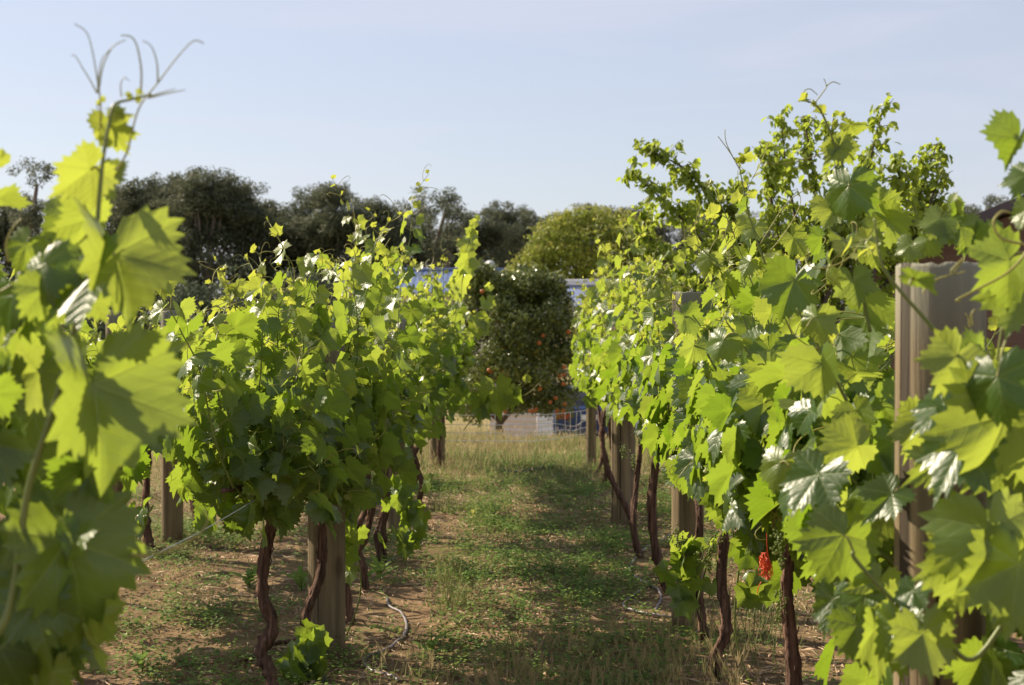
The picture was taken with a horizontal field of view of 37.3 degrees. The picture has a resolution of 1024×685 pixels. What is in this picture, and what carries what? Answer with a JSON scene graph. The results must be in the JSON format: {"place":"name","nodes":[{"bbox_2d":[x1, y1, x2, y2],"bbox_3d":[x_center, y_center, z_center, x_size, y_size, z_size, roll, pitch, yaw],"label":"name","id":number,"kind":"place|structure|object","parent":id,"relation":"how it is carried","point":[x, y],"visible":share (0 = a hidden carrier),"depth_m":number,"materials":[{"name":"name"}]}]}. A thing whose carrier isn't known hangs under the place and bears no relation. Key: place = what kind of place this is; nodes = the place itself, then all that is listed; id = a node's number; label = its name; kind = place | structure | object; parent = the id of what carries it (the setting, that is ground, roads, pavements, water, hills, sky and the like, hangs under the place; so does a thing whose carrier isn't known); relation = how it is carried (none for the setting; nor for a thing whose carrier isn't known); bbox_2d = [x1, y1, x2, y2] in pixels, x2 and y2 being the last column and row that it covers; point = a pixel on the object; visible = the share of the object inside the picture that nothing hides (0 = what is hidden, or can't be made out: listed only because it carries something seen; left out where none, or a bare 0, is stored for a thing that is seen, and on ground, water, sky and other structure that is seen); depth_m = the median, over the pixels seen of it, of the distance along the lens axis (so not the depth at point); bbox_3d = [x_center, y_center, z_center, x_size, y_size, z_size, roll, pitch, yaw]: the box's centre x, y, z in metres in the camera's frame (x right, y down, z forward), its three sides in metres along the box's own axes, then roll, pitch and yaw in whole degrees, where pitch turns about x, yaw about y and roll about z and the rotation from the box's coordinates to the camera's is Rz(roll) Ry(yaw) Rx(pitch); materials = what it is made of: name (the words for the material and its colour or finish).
{"place":"outdoors","nodes":[
{"label":"outdoors","id":0,"kind":"place"},
{"bbox_2d":[141,420,670,486],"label":"tall grass","id":1,"kind":"structure","parent":0,"point":[489,441],"depth_m":14.95,"materials":[{"name":"plant"}]},
{"bbox_2d":[0,324,1023,684],"bbox_3d":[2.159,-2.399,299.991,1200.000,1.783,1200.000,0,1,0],"label":"ground","id":2,"kind":"structure","parent":0,"point":[362,612],"depth_m":7.26,"materials":[{"name":"soil"}]},
{"bbox_2d":[0,191,44,286],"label":"gum tree","id":3,"kind":"object","parent":2,"relation":"on","point":[5,227],"visible":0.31,"depth_m":94.46,"materials":[{"name":"green plant"}]},
{"bbox_2d":[3,156,58,240],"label":"gum tree","id":4,"kind":"object","parent":2,"relation":"on","point":[33,210],"visible":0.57,"depth_m":87.89,"materials":[{"name":"green plant"}]},
{"bbox_2d":[0,323,89,520],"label":"grapevine","id":5,"kind":"object","parent":2,"relation":"on","point":[86,359],"visible":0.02,"depth_m":6.96,"materials":[{"name":"green plant"}]},
{"bbox_2d":[34,196,124,326],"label":"gum tree","id":6,"kind":"object","parent":2,"relation":"on","point":[80,250],"visible":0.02,"depth_m":95.94,"materials":[{"name":"green plant"}]},
{"bbox_2d":[9,237,151,451],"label":"grapevine","id":7,"kind":"object","parent":2,"relation":"on","point":[93,349],"visible":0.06,"depth_m":7.16,"materials":[{"name":"green plant"}]},
{"bbox_2d":[61,317,105,339],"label":"shrub","id":8,"kind":"object","parent":2,"relation":"on","point":[98,330],"visible":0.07,"depth_m":68.23,"materials":[{"name":"green plant"}]},
{"bbox_2d":[0,23,208,684],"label":"grapevine","id":9,"kind":"object","parent":2,"relation":"on","point":[73,549],"visible":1,"depth_m":2.00,"materials":[{"name":"green plant"}]},
{"bbox_2d":[106,310,122,491],"bbox_3d":[-2.413,0.553,9.228,0.106,1.508,0.106,0,1,0],"label":"vineyard post","id":10,"kind":"object","parent":2,"relation":"on","point":[113,318],"visible":0.09,"depth_m":9.18,"materials":[{"name":"brown wood"}]},
{"bbox_2d":[87,190,151,328],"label":"gum tree","id":11,"kind":"object","parent":2,"relation":"on","point":[110,231],"depth_m":99.12,"materials":[{"name":"green plant"}]},
{"bbox_2d":[98,290,179,339],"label":"shrub","id":12,"kind":"object","parent":2,"relation":"on","point":[135,320],"visible":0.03,"depth_m":66.22,"materials":[{"name":"green plant"}]},
{"bbox_2d":[124,643,166,671],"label":"broadleaf weed","id":13,"kind":"object","parent":2,"relation":"on","point":[143,654],"visible":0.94,"depth_m":6.00,"materials":[{"name":"green plant"}]},
{"bbox_2d":[104,176,204,330],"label":"gum tree","id":14,"kind":"object","parent":2,"relation":"on","point":[138,199],"visible":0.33,"depth_m":91.06,"materials":[{"name":"green plant"}]},
{"bbox_2d":[87,301,228,548],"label":"grapevine","id":15,"kind":"object","parent":2,"relation":"on","point":[148,540],"visible":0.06,"depth_m":8.91,"materials":[{"name":"green plant"}]},
{"bbox_2d":[161,310,182,542],"bbox_3d":[-2.120,0.546,9.468,0.136,1.498,0.136,0,1,0],"label":"vineyard post","id":16,"kind":"object","parent":2,"relation":"on","point":[171,521],"visible":0.31,"depth_m":9.41,"materials":[{"name":"brown wood"}]},
{"bbox_2d":[140,171,230,325],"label":"gum tree","id":17,"kind":"object","parent":2,"relation":"on","point":[169,190],"visible":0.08,"depth_m":94.22,"materials":[{"name":"green plant"}]},
{"bbox_2d":[159,276,225,340],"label":"shrub","id":18,"kind":"object","parent":2,"relation":"on","point":[181,297],"visible":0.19,"depth_m":59.61,"materials":[{"name":"green plant"}]},
{"bbox_2d":[160,305,234,520],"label":"grapevine","id":19,"kind":"object","parent":2,"relation":"on","point":[205,328],"visible":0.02,"depth_m":10.22,"materials":[{"name":"green plant"}]},
{"bbox_2d":[148,165,273,325],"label":"gum tree","id":20,"kind":"object","parent":2,"relation":"on","point":[196,191],"visible":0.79,"depth_m":87.50,"materials":[{"name":"green plant"}]},
{"bbox_2d":[169,181,308,312],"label":"gum tree","id":21,"kind":"object","parent":2,"relation":"on","point":[254,256],"visible":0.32,"depth_m":89.30,"materials":[{"name":"green plant"}]},
{"bbox_2d":[206,262,285,323],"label":"shrub","id":22,"kind":"object","parent":2,"relation":"on","point":[257,296],"visible":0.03,"depth_m":62.01,"materials":[{"name":"green plant"}]},
{"bbox_2d":[120,242,378,684],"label":"grapevine","id":23,"kind":"object","parent":2,"relation":"on","point":[249,437],"visible":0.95,"depth_m":5.12,"materials":[{"name":"green plant"}]},
{"bbox_2d":[228,556,274,587],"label":"sow thistle","id":24,"kind":"object","parent":2,"relation":"on","point":[250,574],"visible":0.85,"depth_m":7.91,"materials":[{"name":"green plant"}]},
{"bbox_2d":[234,637,295,667],"bbox_3d":[-1.021,1.274,6.266,0.072,0.037,0.481,0,1,25],"label":"fallen cane","id":25,"kind":"object","parent":2,"relation":"on","point":[276,643],"visible":0.47,"depth_m":6.33,"materials":[{"name":"brown plant"}]},
{"bbox_2d":[232,197,311,296],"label":"gum tree","id":26,"kind":"object","parent":2,"relation":"on","point":[266,206],"visible":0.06,"depth_m":92.99,"materials":[{"name":"green plant"}]},
{"bbox_2d":[279,560,307,590],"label":"sow thistle","id":27,"kind":"object","parent":2,"relation":"on","point":[300,576],"visible":0.81,"depth_m":7.82,"materials":[{"name":"green plant"}]},
{"bbox_2d":[191,199,407,627],"bbox_3d":[-0.850,0.404,6.144,0.863,1.925,1.109,0,1,0],"label":"grapevine","id":28,"kind":"object","parent":2,"relation":"on","point":[373,380],"visible":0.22,"depth_m":5.85,"materials":[{"name":"green plant"}]},
{"bbox_2d":[269,268,336,325],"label":"shrub","id":29,"kind":"object","parent":2,"relation":"on","point":[312,277],"visible":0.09,"depth_m":63.92,"materials":[{"name":"green plant"}]},
{"bbox_2d":[274,618,333,684],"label":"vine sucker","id":30,"kind":"object","parent":2,"relation":"on","point":[308,647],"visible":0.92,"depth_m":5.80,"materials":[{"name":"green plant"}]},
{"bbox_2d":[256,189,364,304],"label":"gum tree","id":31,"kind":"object","parent":2,"relation":"on","point":[296,204],"visible":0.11,"depth_m":92.41,"materials":[{"name":"green plant"}]},
{"bbox_2d":[308,318,345,658],"bbox_3d":[-0.766,0.620,6.263,0.155,1.446,0.155,0,1,0],"label":"vineyard post","id":32,"kind":"object","parent":2,"relation":"on","point":[328,611],"visible":0.17,"depth_m":6.21,"materials":[{"name":"brown wood"}]},
{"bbox_2d":[142,499,256,560],"bbox_3d":[-0.776,0.388,8.312,0.208,0.220,12.201,0,1,0],"label":"trellis wire","id":33,"kind":"object","parent":32,"relation":"attached to","point":[196,533],"visible":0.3,"depth_m":3.56,"materials":[{"name":"metal"}]},
{"bbox_2d":[281,180,380,304],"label":"gum tree","id":34,"kind":"object","parent":2,"relation":"on","point":[318,228],"visible":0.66,"depth_m":88.81,"materials":[{"name":"green plant"}]},
{"bbox_2d":[260,194,429,623],"bbox_3d":[-0.776,0.358,6.821,0.836,1.968,1.427,0,1,0],"label":"grapevine","id":35,"kind":"object","parent":2,"relation":"on","point":[411,337],"visible":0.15,"depth_m":6.82,"materials":[{"name":"green plant"}]},
{"bbox_2d":[273,232,432,589],"bbox_3d":[-0.790,0.360,7.858,0.768,1.855,1.683,0,1,0],"label":"grapevine","id":36,"kind":"object","parent":2,"relation":"on","point":[311,261],"visible":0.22,"depth_m":7.48,"materials":[{"name":"green plant"}]},
{"bbox_2d":[345,508,369,634],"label":"grapevine","id":37,"kind":"object","parent":2,"relation":"on","point":[354,537],"visible":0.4,"depth_m":6.51,"materials":[{"name":"green plant"}]},
{"bbox_2d":[342,193,411,293],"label":"gum tree","id":38,"kind":"object","parent":2,"relation":"on","point":[381,217],"visible":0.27,"depth_m":94.45,"materials":[{"name":"green plant"}]},
{"bbox_2d":[366,563,390,581],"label":"broadleaf weed","id":39,"kind":"object","parent":2,"relation":"on","point":[370,572],"visible":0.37,"depth_m":7.99,"materials":[{"name":"green plant"}]},
{"bbox_2d":[366,551,398,579],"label":"broadleaf weed","id":40,"kind":"object","parent":2,"relation":"on","point":[381,564],"visible":0.9,"depth_m":8.11,"materials":[{"name":"green plant"}]},
{"bbox_2d":[362,596,407,681],"bbox_3d":[-0.544,1.281,6.694,0.163,0.027,1.766,0,1,-2],"label":"drip hose","id":41,"kind":"object","parent":2,"relation":"on","point":[395,642],"visible":0.85,"depth_m":6.44,"materials":[{"name":"plastic"}]},
{"bbox_2d":[327,164,451,561],"bbox_3d":[-0.754,0.136,8.711,0.791,2.270,1.229,0,1,0],"label":"grapevine","id":42,"kind":"object","parent":2,"relation":"on","point":[421,384],"visible":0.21,"depth_m":8.51,"materials":[{"name":"green plant"}]},
{"bbox_2d":[329,253,457,485],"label":"grapevine","id":43,"kind":"object","parent":2,"relation":"on","point":[445,381],"visible":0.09,"depth_m":9.75,"materials":[{"name":"green plant"}]},
{"bbox_2d":[386,318,405,538],"bbox_3d":[-0.741,0.570,9.676,0.139,1.453,0.139,0,1,0],"label":"vineyard post","id":44,"kind":"object","parent":2,"relation":"on","point":[393,520],"visible":0.14,"depth_m":9.62,"materials":[{"name":"brown wood"}]},
{"bbox_2d":[372,473,434,562],"bbox_3d":[-0.618,0.995,8.545,0.380,0.542,0.268,0,1,0],"label":"vine sucker","id":45,"kind":"object","parent":2,"relation":"on","point":[408,508],"visible":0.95,"depth_m":8.51,"materials":[{"name":"green plant"}]},
{"bbox_2d":[364,238,459,501],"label":"grapevine","id":46,"kind":"object","parent":2,"relation":"on","point":[436,301],"visible":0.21,"depth_m":11.07,"materials":[{"name":"green plant"}]},
{"bbox_2d":[372,206,453,267],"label":"gum tree","id":47,"kind":"object","parent":2,"relation":"on","point":[419,257],"visible":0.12,"depth_m":97.66,"materials":[{"name":"green plant"}]},
{"bbox_2d":[392,193,448,267],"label":"gum tree","id":48,"kind":"object","parent":2,"relation":"on","point":[426,209],"visible":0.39,"depth_m":99.41,"materials":[{"name":"green plant"}]},
{"bbox_2d":[386,264,465,454],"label":"grapevine","id":49,"kind":"object","parent":2,"relation":"on","point":[456,346],"visible":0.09,"depth_m":12.27,"materials":[{"name":"green plant"}]},
{"bbox_2d":[412,631,451,652],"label":"broadleaf weed","id":50,"kind":"object","parent":2,"relation":"on","point":[430,646],"visible":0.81,"depth_m":6.31,"materials":[{"name":"green plant"}]},
{"bbox_2d":[342,260,530,386],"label":"house","id":51,"kind":"structure","parent":2,"relation":"on","point":[424,271],"depth_m":58.45,"materials":[{"name":"blue paint"}]},
{"bbox_2d":[429,409,444,465],"bbox_3d":[-0.710,0.496,14.418,0.149,1.453,0.150,0,1,0],"label":"vineyard post","id":52,"kind":"object","parent":2,"relation":"on","point":[433,442],"visible":0.08,"depth_m":14.37,"materials":[{"name":"brown wood"}]},
{"bbox_2d":[398,184,478,267],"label":"gum tree","id":53,"kind":"object","parent":2,"relation":"on","point":[448,213],"visible":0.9,"depth_m":94.41,"materials":[{"name":"green plant"}]},
{"bbox_2d":[421,486,461,512],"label":"grass tuft","id":54,"kind":"object","parent":2,"relation":"on","point":[435,505],"visible":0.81,"depth_m":11.02,"materials":[{"name":"plant"}]},
{"bbox_2d":[420,550,498,616],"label":"grass tuft","id":55,"kind":"object","parent":2,"relation":"on","point":[447,584],"visible":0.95,"depth_m":7.39,"materials":[{"name":"plant"}]},
{"bbox_2d":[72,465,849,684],"bbox_3d":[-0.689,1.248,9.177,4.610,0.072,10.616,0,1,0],"label":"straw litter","id":56,"kind":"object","parent":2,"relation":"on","point":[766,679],"visible":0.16,"depth_m":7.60,"materials":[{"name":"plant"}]},
{"bbox_2d":[82,445,855,684],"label":"ground weeds","id":57,"kind":"object","parent":2,"relation":"on","point":[585,490],"visible":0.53,"depth_m":7.84,"materials":[{"name":"green plant"}]},
{"bbox_2d":[86,457,851,684],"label":"short grass","id":58,"kind":"structure","parent":2,"relation":"on","point":[481,574],"depth_m":8.19,"materials":[{"name":"plant"}]},
{"bbox_2d":[401,214,541,469],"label":"grapevine","id":59,"kind":"object","parent":2,"relation":"on","point":[486,399],"visible":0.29,"depth_m":11.99,"materials":[{"name":"green plant"}]},
{"bbox_2d":[431,205,527,267],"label":"gum tree","id":60,"kind":"object","parent":2,"relation":"on","point":[492,233],"visible":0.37,"depth_m":103.13,"materials":[{"name":"green plant"}]},
{"bbox_2d":[458,199,544,327],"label":"gum tree","id":61,"kind":"object","parent":2,"relation":"on","point":[503,215],"visible":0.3,"depth_m":111.70,"materials":[{"name":"green plant"}]},
{"bbox_2d":[425,410,585,441],"bbox_3d":[-1.724,0.788,14.447,4.948,0.308,0.006,0,1,0],"label":"wire fence","id":62,"kind":"object","parent":2,"relation":"on","point":[534,423],"visible":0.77,"depth_m":14.43,"materials":[{"name":"metal"}]},
{"bbox_2d":[447,257,580,440],"bbox_3d":[0.073,0.445,28.343,2.819,4.075,2.585,0,1,0],"label":"orange tree","id":63,"kind":"object","parent":2,"relation":"on","point":[512,354],"visible":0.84,"depth_m":27.97,"materials":[{"name":"green plant"}]},
{"bbox_2d":[489,402,552,439],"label":"metal shed","id":64,"kind":"structure","parent":2,"relation":"on","point":[527,426],"depth_m":33.22,"materials":[{"name":"beige paint"}]},
{"bbox_2d":[498,465,558,473],"bbox_3d":[0.189,1.163,13.880,0.733,0.049,0.121,-1,1,-38],"label":"irrigation pipe","id":65,"kind":"object","parent":2,"relation":"on","point":[530,470],"visible":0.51,"depth_m":13.74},
{"bbox_2d":[497,208,570,345],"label":"gum tree","id":66,"kind":"object","parent":2,"relation":"on","point":[534,219],"visible":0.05,"depth_m":115.04,"materials":[{"name":"green plant"}]},
{"bbox_2d":[357,607,763,684],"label":"barley grass","id":67,"kind":"structure","parent":2,"relation":"on","point":[525,669],"depth_m":5.63,"materials":[{"name":"plant"}]},
{"bbox_2d":[552,387,608,439],"bbox_3d":[1.877,1.819,38.660,1.795,1.455,4.420,0,1,0],"label":"parked car","id":68,"kind":"object","parent":2,"relation":"on","point":[581,416],"visible":0.15,"depth_m":36.52,"materials":[{"name":"blue paint"}]},
{"bbox_2d":[572,564,594,577],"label":"broadleaf weed","id":69,"kind":"object","parent":2,"relation":"on","point":[583,569],"visible":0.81,"depth_m":8.10,"materials":[{"name":"green plant"}]},
{"bbox_2d":[502,202,665,331],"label":"pepper tree","id":70,"kind":"object","parent":2,"relation":"on","point":[556,231],"visible":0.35,"depth_m":50.47,"materials":[{"name":"green plant"}]},
{"bbox_2d":[541,202,631,333],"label":"gum tree","id":71,"kind":"object","parent":2,"relation":"on","point":[588,204],"visible":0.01,"depth_m":120.61,"materials":[{"name":"green plant"}]},
{"bbox_2d":[586,391,595,467],"bbox_3d":[0.746,0.709,14.295,0.095,1.035,0.095,0,1,0],"label":"vineyard post","id":72,"kind":"object","parent":2,"relation":"on","point":[591,432],"visible":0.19,"depth_m":14.26,"materials":[{"name":"brown wood"}]},
{"bbox_2d":[567,264,620,473],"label":"grapevine","id":73,"kind":"object","parent":2,"relation":"on","point":[574,323],"visible":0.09,"depth_m":13.60,"materials":[{"name":"green plant"}]},
{"bbox_2d":[569,249,631,483],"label":"grapevine","id":74,"kind":"object","parent":2,"relation":"on","point":[587,332],"visible":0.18,"depth_m":12.51,"materials":[{"name":"green plant"}]},
{"bbox_2d":[580,213,630,453],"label":"grapevine","id":75,"kind":"object","parent":2,"relation":"on","point":[591,374],"visible":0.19,"depth_m":11.14,"materials":[{"name":"green plant"}]},
{"bbox_2d":[611,304,634,525],"bbox_3d":[0.753,0.511,10.269,0.166,1.549,0.166,0,1,0],"label":"vineyard post","id":76,"kind":"object","parent":2,"relation":"on","point":[622,471],"visible":0.3,"depth_m":10.20,"materials":[{"name":"brown wood"}]},
{"bbox_2d":[561,279,684,436],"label":"shed","id":77,"kind":"structure","parent":2,"relation":"on","point":[578,291],"depth_m":41.86,"materials":[{"name":"white paint"}]},
{"bbox_2d":[597,205,677,558],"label":"grapevine","id":78,"kind":"object","parent":2,"relation":"on","point":[611,373],"visible":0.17,"depth_m":8.73,"materials":[{"name":"green plant"}]},
{"bbox_2d":[611,206,676,277],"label":"gum tree","id":79,"kind":"object","parent":2,"relation":"on","point":[637,213],"visible":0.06,"depth_m":123.76,"materials":[{"name":"green plant"}]},
{"bbox_2d":[622,589,670,617],"bbox_3d":[0.623,1.270,7.419,0.206,0.027,0.785,0,1,-7],"label":"drip hose","id":80,"kind":"object","parent":2,"relation":"on","point":[653,614],"visible":0.5,"depth_m":7.17,"materials":[{"name":"rubber"}]},
{"bbox_2d":[629,534,670,609],"bbox_3d":[0.775,1.248,8.554,0.222,0.036,2.595,0,1,8],"label":"drip hose","id":81,"kind":"object","parent":2,"relation":"on","point":[652,586],"visible":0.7,"depth_m":7.91,"materials":[{"name":"plastic"}]},
{"bbox_2d":[589,204,715,525],"bbox_3d":[0.875,0.188,9.946,0.739,2.044,2.128,0,1,0],"label":"grapevine","id":82,"kind":"object","parent":2,"relation":"on","point":[599,396],"visible":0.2,"depth_m":9.78,"materials":[{"name":"green plant"}]},
{"bbox_2d":[622,214,704,291],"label":"gum tree","id":83,"kind":"object","parent":2,"relation":"on","point":[664,236],"visible":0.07,"depth_m":121.52,"materials":[{"name":"green plant"}]},
{"bbox_2d":[605,247,739,595],"bbox_3d":[0.868,0.422,7.649,0.747,1.754,1.345,0,1,0],"label":"grapevine","id":84,"kind":"object","parent":2,"relation":"on","point":[625,361],"visible":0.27,"depth_m":7.58,"materials":[{"name":"green plant"}]},
{"bbox_2d":[671,291,703,630],"bbox_3d":[0.791,0.555,6.838,0.146,1.570,0.146,0,1,0],"label":"vineyard post","id":85,"kind":"object","parent":2,"relation":"on","point":[683,513],"visible":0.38,"depth_m":6.78,"materials":[{"name":"brown wood"}]},
{"bbox_2d":[652,530,733,663],"bbox_3d":[0.699,1.019,6.044,0.287,0.550,0.285,1,1,33],"label":"vine sucker","id":86,"kind":"object","parent":2,"relation":"on","point":[685,570],"visible":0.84,"depth_m":6.03,"materials":[{"name":"green plant"}]},
{"bbox_2d":[663,213,760,290],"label":"gum tree","id":87,"kind":"object","parent":2,"relation":"on","point":[681,236],"visible":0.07,"depth_m":118.42,"materials":[{"name":"green plant"}]},
{"bbox_2d":[619,143,810,639],"bbox_3d":[0.861,0.219,6.615,0.765,2.108,1.352,0,1,0],"label":"grapevine","id":88,"kind":"object","parent":2,"relation":"on","point":[646,392],"visible":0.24,"depth_m":6.49,"materials":[{"name":"green plant"}]},
{"bbox_2d":[653,221,825,679],"bbox_3d":[0.928,0.417,5.794,0.709,1.794,1.431,0,1,0],"label":"grapevine","id":89,"kind":"object","parent":2,"relation":"on","point":[725,627],"visible":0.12,"depth_m":5.86,"materials":[{"name":"green plant"}]},
{"bbox_2d":[727,529,780,684],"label":"vine sucker","id":90,"kind":"object","parent":2,"relation":"on","point":[747,596],"visible":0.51,"depth_m":5.60,"materials":[{"name":"green plant"}]},
{"bbox_2d":[684,570,826,667],"bbox_3d":[1.115,1.199,7.064,0.882,0.223,2.079,0,1,0],"label":"grass patch","id":91,"kind":"object","parent":2,"relation":"on","point":[765,621],"visible":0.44,"depth_m":6.71,"materials":[{"name":"plant"}]},
{"bbox_2d":[643,179,894,684],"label":"grapevine","id":92,"kind":"object","parent":2,"relation":"on","point":[734,287],"visible":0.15,"depth_m":4.59,"materials":[{"name":"green plant"}]},
{"bbox_2d":[725,210,820,261],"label":"gum tree","id":93,"kind":"object","parent":2,"relation":"on","point":[756,216],"depth_m":120.25,"materials":[{"name":"green plant"}]},
{"bbox_2d":[616,92,953,339],"bbox_3d":[2.417,-0.450,13.171,3.072,3.453,1.441,0,1,0],"label":"broadleaf tree","id":94,"kind":"object","parent":2,"relation":"on","point":[916,203],"visible":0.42,"depth_m":13.16,"materials":[{"name":"green plant"}]},
{"bbox_2d":[663,136,965,684],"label":"grapevine","id":95,"kind":"object","parent":2,"relation":"on","point":[710,460],"visible":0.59,"depth_m":3.70,"materials":[{"name":"green plant"}]},
{"bbox_2d":[757,533,772,593],"bbox_3d":[0.668,0.524,4.022,0.043,0.278,0.066,0,1,0],"label":"twine tangle","id":96,"kind":"object","parent":95,"relation":"hanging from","point":[766,561],"visible":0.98,"depth_m":4.00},
{"bbox_2d":[794,226,850,321],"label":"gum tree","id":97,"kind":"object","parent":2,"relation":"on","point":[842,301],"depth_m":121.63,"materials":[{"name":"green plant"}]},
{"bbox_2d":[739,79,1023,684],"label":"grapevine","id":98,"kind":"object","parent":2,"relation":"on","point":[806,369],"visible":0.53,"depth_m":3.27,"materials":[{"name":"green plant"}]},
{"bbox_2d":[778,109,1023,684],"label":"grapevine","id":99,"kind":"object","parent":2,"relation":"on","point":[970,433],"visible":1,"depth_m":2.34,"materials":[{"name":"green plant"}]},
{"bbox_2d":[831,195,1023,370],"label":"garage","id":100,"kind":"structure","parent":2,"relation":"on","point":[1014,338],"depth_m":16.70,"materials":[{"name":"brown brick"}]},
{"bbox_2d":[893,261,986,684],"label":"vineyard post","id":101,"kind":"object","parent":2,"relation":"on","point":[914,332],"visible":0.41,"depth_m":2.72,"materials":[{"name":"brown wood"}]},
{"bbox_2d":[963,193,1008,213],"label":"gum tree","id":102,"kind":"object","parent":2,"relation":"on","point":[992,199],"visible":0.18,"depth_m":103.50,"materials":[{"name":"green plant"}]},
{"bbox_2d":[0,0,1023,321],"label":"sky","id":103,"kind":"structure","parent":0,"point":[541,105],"materials":[{"name":"blue"}]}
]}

